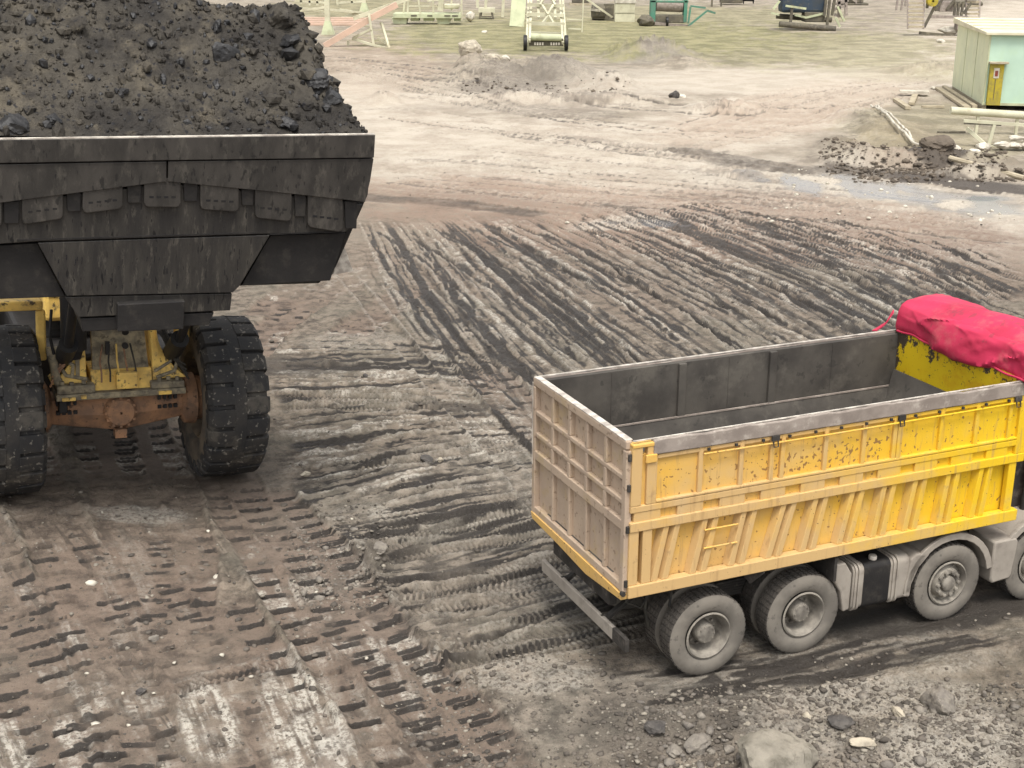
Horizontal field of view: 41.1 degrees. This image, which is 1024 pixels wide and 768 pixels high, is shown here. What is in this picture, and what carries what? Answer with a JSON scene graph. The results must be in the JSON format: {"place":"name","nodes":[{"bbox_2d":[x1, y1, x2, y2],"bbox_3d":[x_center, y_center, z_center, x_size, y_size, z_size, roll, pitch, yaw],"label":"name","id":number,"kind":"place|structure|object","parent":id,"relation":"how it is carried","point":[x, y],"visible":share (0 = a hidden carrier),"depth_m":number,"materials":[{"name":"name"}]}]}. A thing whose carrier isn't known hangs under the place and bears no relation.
{"place":"outdoors","nodes":[
{"label":"outdoors","id":0,"kind":"place"},
{"bbox_2d":[466,11,474,21],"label":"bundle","id":1,"kind":"object","parent":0,"point":[470,16],"visible":1,"depth_m":131.41,"materials":[{"name":"white fabric"}]},
{"bbox_2d":[0,0,1023,767],"bbox_3d":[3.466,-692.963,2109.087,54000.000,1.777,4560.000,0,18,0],"label":"ground","id":2,"kind":"structure","parent":0,"point":[748,120],"depth_m":26.22,"materials":[{"name":"soil"}]},
{"bbox_2d":[135,687,146,695],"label":"stone","id":3,"kind":"object","parent":2,"relation":"on","point":[140,691],"visible":1,"depth_m":15.97,"materials":[{"name":"grey stone"}]},
{"bbox_2d":[148,635,159,641],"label":"stone","id":4,"kind":"object","parent":2,"relation":"on","point":[153,638],"visible":1,"depth_m":17.20,"materials":[{"name":"beige stone"}]},
{"bbox_2d":[0,133,374,495],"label":"dump truck","id":5,"kind":"object","parent":2,"relation":"on","point":[129,265],"visible":0.99,"depth_m":18.28,"materials":[{"name":"metal"}]},
{"bbox_2d":[0,0,367,137],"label":"coal heap","id":6,"kind":"object","parent":5,"relation":"in","point":[133,68],"visible":0.88,"depth_m":17.76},
{"bbox_2d":[0,113,28,137],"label":"coal lump","id":7,"kind":"object","parent":6,"relation":"on","point":[17,123],"visible":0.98,"depth_m":16.50,"materials":[{"name":"black stone"}]},
{"bbox_2d":[45,113,62,123],"bbox_3d":[-5.644,-3.266,16.800,0.232,0.138,0.181,15,23,37],"label":"coal lump","id":8,"kind":"object","parent":6,"relation":"on","point":[52,118],"visible":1,"depth_m":16.74,"materials":[{"name":"black stone"}]},
{"bbox_2d":[66,16,86,33],"bbox_3d":[-5.632,-4.609,17.536,0.431,0.255,0.102,-14,-22,13],"label":"coal lump","id":9,"kind":"object","parent":6,"relation":"on","point":[77,24],"visible":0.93,"depth_m":17.47,"materials":[{"name":"grey stone"}]},
{"bbox_2d":[213,19,221,32],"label":"coal lump","id":10,"kind":"object","parent":6,"relation":"on","point":[217,28],"visible":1,"depth_m":18.30,"materials":[{"name":"black stone"}]},
{"bbox_2d":[212,42,239,61],"bbox_3d":[-3.805,-4.378,18.190,0.170,0.293,0.464,7,1,42],"label":"coal lump","id":11,"kind":"object","parent":6,"relation":"on","point":[222,52],"visible":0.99,"depth_m":18.10,"materials":[{"name":"black stone"}]},
{"bbox_2d":[266,3,295,29],"bbox_3d":[-3.247,-5.079,18.955,0.488,0.389,0.431,-9,21,30],"label":"coal lump","id":12,"kind":"object","parent":6,"relation":"on","point":[279,15],"visible":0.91,"depth_m":18.82,"materials":[{"name":"black stone"}]},
{"bbox_2d":[280,116,296,128],"bbox_3d":[-2.993,-3.451,18.071,0.293,0.183,0.240,0,18,-1],"label":"coal lump","id":13,"kind":"object","parent":6,"relation":"on","point":[287,122],"visible":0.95,"depth_m":18.01,"materials":[{"name":"black stone"}]},
{"bbox_2d":[279,34,301,47],"bbox_3d":[-3.050,-4.710,18.799,0.298,0.209,0.360,-1,18,-3],"label":"coal lump","id":14,"kind":"object","parent":6,"relation":"on","point":[287,40],"visible":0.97,"depth_m":18.70,"materials":[{"name":"black stone"}]},
{"bbox_2d":[305,68,328,94],"bbox_3d":[-2.651,-4.115,18.600,0.391,0.324,0.388,-32,35,12],"label":"coal lump","id":15,"kind":"object","parent":6,"relation":"on","point":[319,80],"visible":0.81,"depth_m":18.47,"materials":[{"name":"black stone"}]},
{"bbox_2d":[323,89,341,105],"bbox_3d":[-2.452,-3.869,18.534,0.298,0.252,0.224,1,18,2],"label":"coal lump","id":16,"kind":"object","parent":6,"relation":"on","point":[331,97],"visible":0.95,"depth_m":18.46,"materials":[{"name":"black stone"}]},
{"bbox_2d":[301,471,310,476],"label":"stone","id":17,"kind":"object","parent":2,"relation":"on","point":[305,473],"visible":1,"depth_m":22.66,"materials":[{"name":"beige stone"}]},
{"bbox_2d":[321,0,334,34],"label":"steel post","id":18,"kind":"object","parent":2,"relation":"on","point":[327,29],"visible":1,"depth_m":115.45,"materials":[{"name":"metal"}]},
{"bbox_2d":[295,0,365,16],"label":"lattice girder","id":19,"kind":"object","parent":2,"relation":"on","point":[317,2],"visible":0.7,"depth_m":136.08,"materials":[{"name":"beige metal"}]},
{"bbox_2d":[304,17,364,25],"bbox_3d":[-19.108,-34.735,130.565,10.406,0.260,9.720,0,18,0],"label":"timber stack","id":20,"kind":"object","parent":2,"relation":"on","point":[343,21],"visible":0.29,"depth_m":130.35,"materials":[{"name":"wood"}]},
{"bbox_2d":[360,2,368,11],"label":"steel post","id":21,"kind":"object","parent":2,"relation":"on","point":[364,7],"visible":0.56,"depth_m":143.88,"materials":[{"name":"metal"}]},
{"bbox_2d":[323,0,408,47],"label":"loading ramp","id":22,"kind":"structure","parent":2,"relation":"on","point":[375,13],"depth_m":103.40,"materials":[{"name":"orange metal"}]},
{"bbox_2d":[373,541,387,555],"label":"stone","id":23,"kind":"object","parent":2,"relation":"on","point":[380,548],"visible":1,"depth_m":19.16,"materials":[{"name":"beige stone"}]},
{"bbox_2d":[420,454,432,461],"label":"stone","id":24,"kind":"object","parent":2,"relation":"on","point":[426,458],"visible":1,"depth_m":22.95,"materials":[{"name":"grey stone"}]},
{"bbox_2d":[392,0,462,23],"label":"screening plant","id":25,"kind":"object","parent":2,"relation":"on","point":[403,17],"visible":0.99,"depth_m":127.59,"materials":[{"name":"green metal"}]},
{"bbox_2d":[458,39,482,55],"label":"boulder","id":26,"kind":"object","parent":2,"relation":"on","point":[468,47],"visible":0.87,"depth_m":87.05,"materials":[{"name":"stone"}]},
{"bbox_2d":[476,0,504,18],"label":"feeder frame","id":27,"kind":"object","parent":2,"relation":"on","point":[485,8],"visible":1,"depth_m":136.56,"materials":[{"name":"beige metal"}]},
{"bbox_2d":[483,53,502,59],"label":"boulder","id":28,"kind":"object","parent":2,"relation":"on","point":[490,55],"visible":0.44,"depth_m":90.84,"materials":[{"name":"stone"}]},
{"bbox_2d":[509,0,525,26],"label":"standing sheet","id":29,"kind":"object","parent":2,"relation":"on","point":[517,14],"visible":1,"depth_m":126.34,"materials":[{"name":"green metal"}]},
{"bbox_2d":[523,0,568,50],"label":"conveyor frame","id":30,"kind":"object","parent":2,"relation":"on","point":[548,38],"visible":1,"depth_m":103.03,"materials":[{"name":"beige metal"}]},
{"bbox_2d":[567,0,583,31],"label":"thin pole","id":31,"kind":"object","parent":2,"relation":"on","point":[579,19],"visible":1,"depth_m":119.29,"materials":[{"name":"beige metal"}]},
{"bbox_2d":[614,0,635,21],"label":"cabinet","id":32,"kind":"object","parent":2,"relation":"on","point":[624,10],"visible":1,"depth_m":132.67,"materials":[{"name":"beige metal"}]},
{"bbox_2d":[637,14,654,25],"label":"rock","id":33,"kind":"object","parent":2,"relation":"on","point":[645,20],"visible":0.93,"depth_m":127.59,"materials":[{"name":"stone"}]},
{"bbox_2d":[643,720,665,734],"bbox_3d":[1.598,3.810,15.145,0.288,0.152,0.236,17,25,41],"label":"stone","id":34,"kind":"object","parent":2,"relation":"on","point":[655,727],"visible":1,"depth_m":15.07,"materials":[{"name":"grey stone"}]},
{"bbox_2d":[668,91,679,97],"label":"stone","id":35,"kind":"object","parent":2,"relation":"on","point":[675,94],"visible":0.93,"depth_m":71.82,"materials":[{"name":"grey stone"}]},
{"bbox_2d":[666,744,682,757],"bbox_3d":[1.762,3.974,14.783,0.177,0.099,0.207,12,22,32],"label":"stone","id":36,"kind":"object","parent":2,"relation":"on","point":[674,750],"visible":1,"depth_m":14.74,"materials":[{"name":"grey stone"}]},
{"bbox_2d":[649,0,715,25],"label":"drum machine","id":37,"kind":"object","parent":2,"relation":"on","point":[668,6],"visible":0.9,"depth_m":128.30,"materials":[{"name":"metal"}]},
{"bbox_2d":[684,733,711,754],"bbox_3d":[2.032,3.924,14.868,0.352,0.223,0.263,-14,23,-36],"label":"stone","id":38,"kind":"object","parent":2,"relation":"on","point":[698,743],"visible":1,"depth_m":14.79,"materials":[{"name":"grey stone"}]},
{"bbox_2d":[461,72,1007,174],"bbox_3d":[9.434,-13.085,65.131,11.694,0.996,35.537,-9,21,-27],"label":"rubble","id":39,"kind":"object","parent":2,"relation":"on","point":[876,162],"visible":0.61,"depth_m":52.90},
{"bbox_2d":[719,0,753,3],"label":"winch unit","id":40,"kind":"object","parent":2,"relation":"on","point":[732,1],"visible":0.86,"depth_m":164.71,"materials":[{"name":"metal"}]},
{"bbox_2d":[531,294,1023,674],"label":"tipper truck","id":41,"kind":"object","parent":2,"relation":"on","point":[681,499],"visible":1,"depth_m":16.78,"materials":[{"name":"paint"}]},
{"bbox_2d":[737,729,818,767],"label":"boulder","id":42,"kind":"object","parent":2,"relation":"on","point":[767,748],"visible":1,"depth_m":14.38,"materials":[{"name":"stone"}]},
{"bbox_2d":[802,712,810,718],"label":"stone","id":43,"kind":"object","parent":2,"relation":"on","point":[805,714],"visible":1,"depth_m":15.42,"materials":[{"name":"beige stone"}]},
{"bbox_2d":[770,0,856,30],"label":"blue machine","id":44,"kind":"object","parent":2,"relation":"on","point":[812,10],"visible":1,"depth_m":122.30,"materials":[{"name":"metal"}]},
{"bbox_2d":[827,714,855,730],"bbox_3d":[3.705,3.813,15.331,0.327,0.162,0.227,-1,18,-4],"label":"stone","id":45,"kind":"object","parent":2,"relation":"on","point":[840,722],"visible":1,"depth_m":15.28,"materials":[{"name":"grey stone"}]},
{"bbox_2d":[849,737,876,747],"bbox_3d":[3.817,3.908,14.877,0.288,0.079,0.199,0,18,0],"label":"stone","id":46,"kind":"object","parent":2,"relation":"on","point":[866,742],"visible":1,"depth_m":14.84,"materials":[{"name":"beige stone"}]},
{"bbox_2d":[870,104,918,145],"bbox_3d":[17.078,-11.837,61.498,0.500,0.587,12.174,1,18,4],"label":"hose pipe","id":47,"kind":"object","parent":2,"relation":"on","point":[896,125],"visible":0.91,"depth_m":59.44,"materials":[{"name":"white plastic"}]},
{"bbox_2d":[875,105,914,140],"bbox_3d":[17.419,-12.236,62.703,0.279,0.476,12.450,3,19,7],"label":"hose pipe","id":48,"kind":"object","parent":2,"relation":"on","point":[899,123],"visible":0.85,"depth_m":60.37,"materials":[{"name":"white plastic"}]},
{"bbox_2d":[891,706,904,716],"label":"stone","id":49,"kind":"object","parent":2,"relation":"on","point":[897,711],"visible":0.98,"depth_m":15.50,"materials":[{"name":"beige stone"}]},
{"bbox_2d":[893,98,910,109],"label":"plank","id":50,"kind":"object","parent":2,"relation":"on","point":[901,103],"visible":1,"depth_m":69.54,"materials":[{"name":"grey wood"}]},
{"bbox_2d":[908,94,917,104],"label":"plank","id":51,"kind":"object","parent":2,"relation":"on","point":[913,99],"visible":1,"depth_m":71.17,"materials":[{"name":"beige wood"}]},
{"bbox_2d":[900,89,928,93],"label":"plank","id":52,"kind":"object","parent":2,"relation":"on","point":[915,91],"visible":1,"depth_m":73.95,"materials":[{"name":"beige wood"}]},
{"bbox_2d":[819,141,1023,182],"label":"rubble","id":53,"kind":"object","parent":2,"relation":"on","point":[915,171],"visible":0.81,"depth_m":50.31,"materials":[{"name":"stone"}]},
{"bbox_2d":[921,105,944,107],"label":"plank","id":54,"kind":"object","parent":2,"relation":"on","point":[932,106],"visible":1,"depth_m":69.01,"materials":[{"name":"grey wood"}]},
{"bbox_2d":[919,135,955,151],"bbox_3d":[16.517,-9.263,52.687,1.442,0.687,1.025,-9,21,-27],"label":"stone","id":55,"kind":"object","parent":2,"relation":"on","point":[941,143],"visible":0.97,"depth_m":52.43,"materials":[{"name":"brown stone"}]},
{"bbox_2d":[920,685,955,714],"bbox_3d":[4.928,3.648,15.707,0.344,0.356,0.418,-7,20,-22],"label":"boulder","id":56,"kind":"object","parent":2,"relation":"on","point":[939,699],"visible":0.97,"depth_m":15.60,"materials":[{"name":"grey stone"}]},
{"bbox_2d":[907,0,980,35],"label":"stair platform","id":57,"kind":"structure","parent":2,"relation":"on","point":[943,6],"depth_m":116.99,"materials":[{"name":"metal"}]},
{"bbox_2d":[937,26,957,34],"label":"white sack","id":58,"kind":"object","parent":2,"relation":"on","point":[948,30],"visible":0.96,"depth_m":117.99,"materials":[{"name":"white fabric"}]},
{"bbox_2d":[937,131,965,132],"bbox_3d":[19.415,-11.140,60.348,1.260,0.085,0.080,0,18,-2],"label":"rod","id":59,"kind":"object","parent":2,"relation":"on","point":[951,131],"visible":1,"depth_m":60.32,"materials":[{"name":"metal"}]},
{"bbox_2d":[938,0,982,5],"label":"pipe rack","id":60,"kind":"object","parent":2,"relation":"on","point":[961,1],"visible":0.23,"depth_m":162.88,"materials":[{"name":"metal"}]},
{"bbox_2d":[935,17,1023,108],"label":"hut","id":61,"kind":"object","parent":2,"relation":"on","point":[989,63],"visible":0.9,"depth_m":68.64,"materials":[{"name":"green metal"}]},
{"bbox_2d":[975,142,990,148],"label":"stone","id":62,"kind":"object","parent":2,"relation":"on","point":[983,145],"visible":0.99,"depth_m":56.38,"materials":[{"name":"white stone"}]},
{"bbox_2d":[948,155,1023,179],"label":"rod","id":63,"kind":"object","parent":2,"relation":"on","point":[1008,173],"visible":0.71,"depth_m":50.73,"materials":[{"name":"grey wood"}]},
{"bbox_2d":[949,107,1023,134],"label":"trestle bench","id":64,"kind":"object","parent":2,"relation":"on","point":[1015,115],"visible":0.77,"depth_m":59.73,"materials":[{"name":"beige wood"}]},
{"bbox_2d":[963,119,1023,146],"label":"trestle bench","id":65,"kind":"object","parent":2,"relation":"on","point":[993,124],"visible":0.88,"depth_m":56.48,"materials":[{"name":"beige wood"}]},
{"bbox_2d":[993,141,1010,148],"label":"stone","id":66,"kind":"object","parent":2,"relation":"on","point":[1003,145],"visible":1,"depth_m":55.73,"materials":[{"name":"white stone"}]},
{"bbox_2d":[1009,142,1021,148],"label":"stone","id":67,"kind":"object","parent":2,"relation":"on","point":[1015,145],"visible":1,"depth_m":55.69,"materials":[{"name":"white stone"}]},
{"bbox_2d":[1008,135,1023,140],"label":"sack","id":68,"kind":"object","parent":67,"relation":"on","point":[1015,138],"visible":1,"depth_m":55.77,"materials":[{"name":"white fabric"}]},
{"bbox_2d":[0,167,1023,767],"bbox_3d":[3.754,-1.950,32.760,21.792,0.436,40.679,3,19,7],"label":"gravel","id":69,"kind":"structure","parent":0,"point":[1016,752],"depth_m":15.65,"materials":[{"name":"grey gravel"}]},
{"bbox_2d":[569,0,590,4],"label":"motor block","id":70,"kind":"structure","parent":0,"point":[578,2],"depth_m":162.79,"materials":[{"name":"metal"}]},
{"bbox_2d":[587,0,613,19],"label":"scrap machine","id":71,"kind":"object","parent":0,"point":[601,11],"visible":0.94,"depth_m":135.02,"materials":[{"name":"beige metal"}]},
{"bbox_2d":[841,0,868,4],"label":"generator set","id":72,"kind":"object","parent":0,"point":[857,2],"visible":0.6,"depth_m":166.00,"materials":[{"name":"metal"}]},
{"bbox_2d":[895,0,906,9],"bbox_3d":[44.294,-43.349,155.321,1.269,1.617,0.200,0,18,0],"label":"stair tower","id":73,"kind":"structure","parent":0,"point":[901,7],"depth_m":155.31,"materials":[{"name":"grey metal"}]}
]}

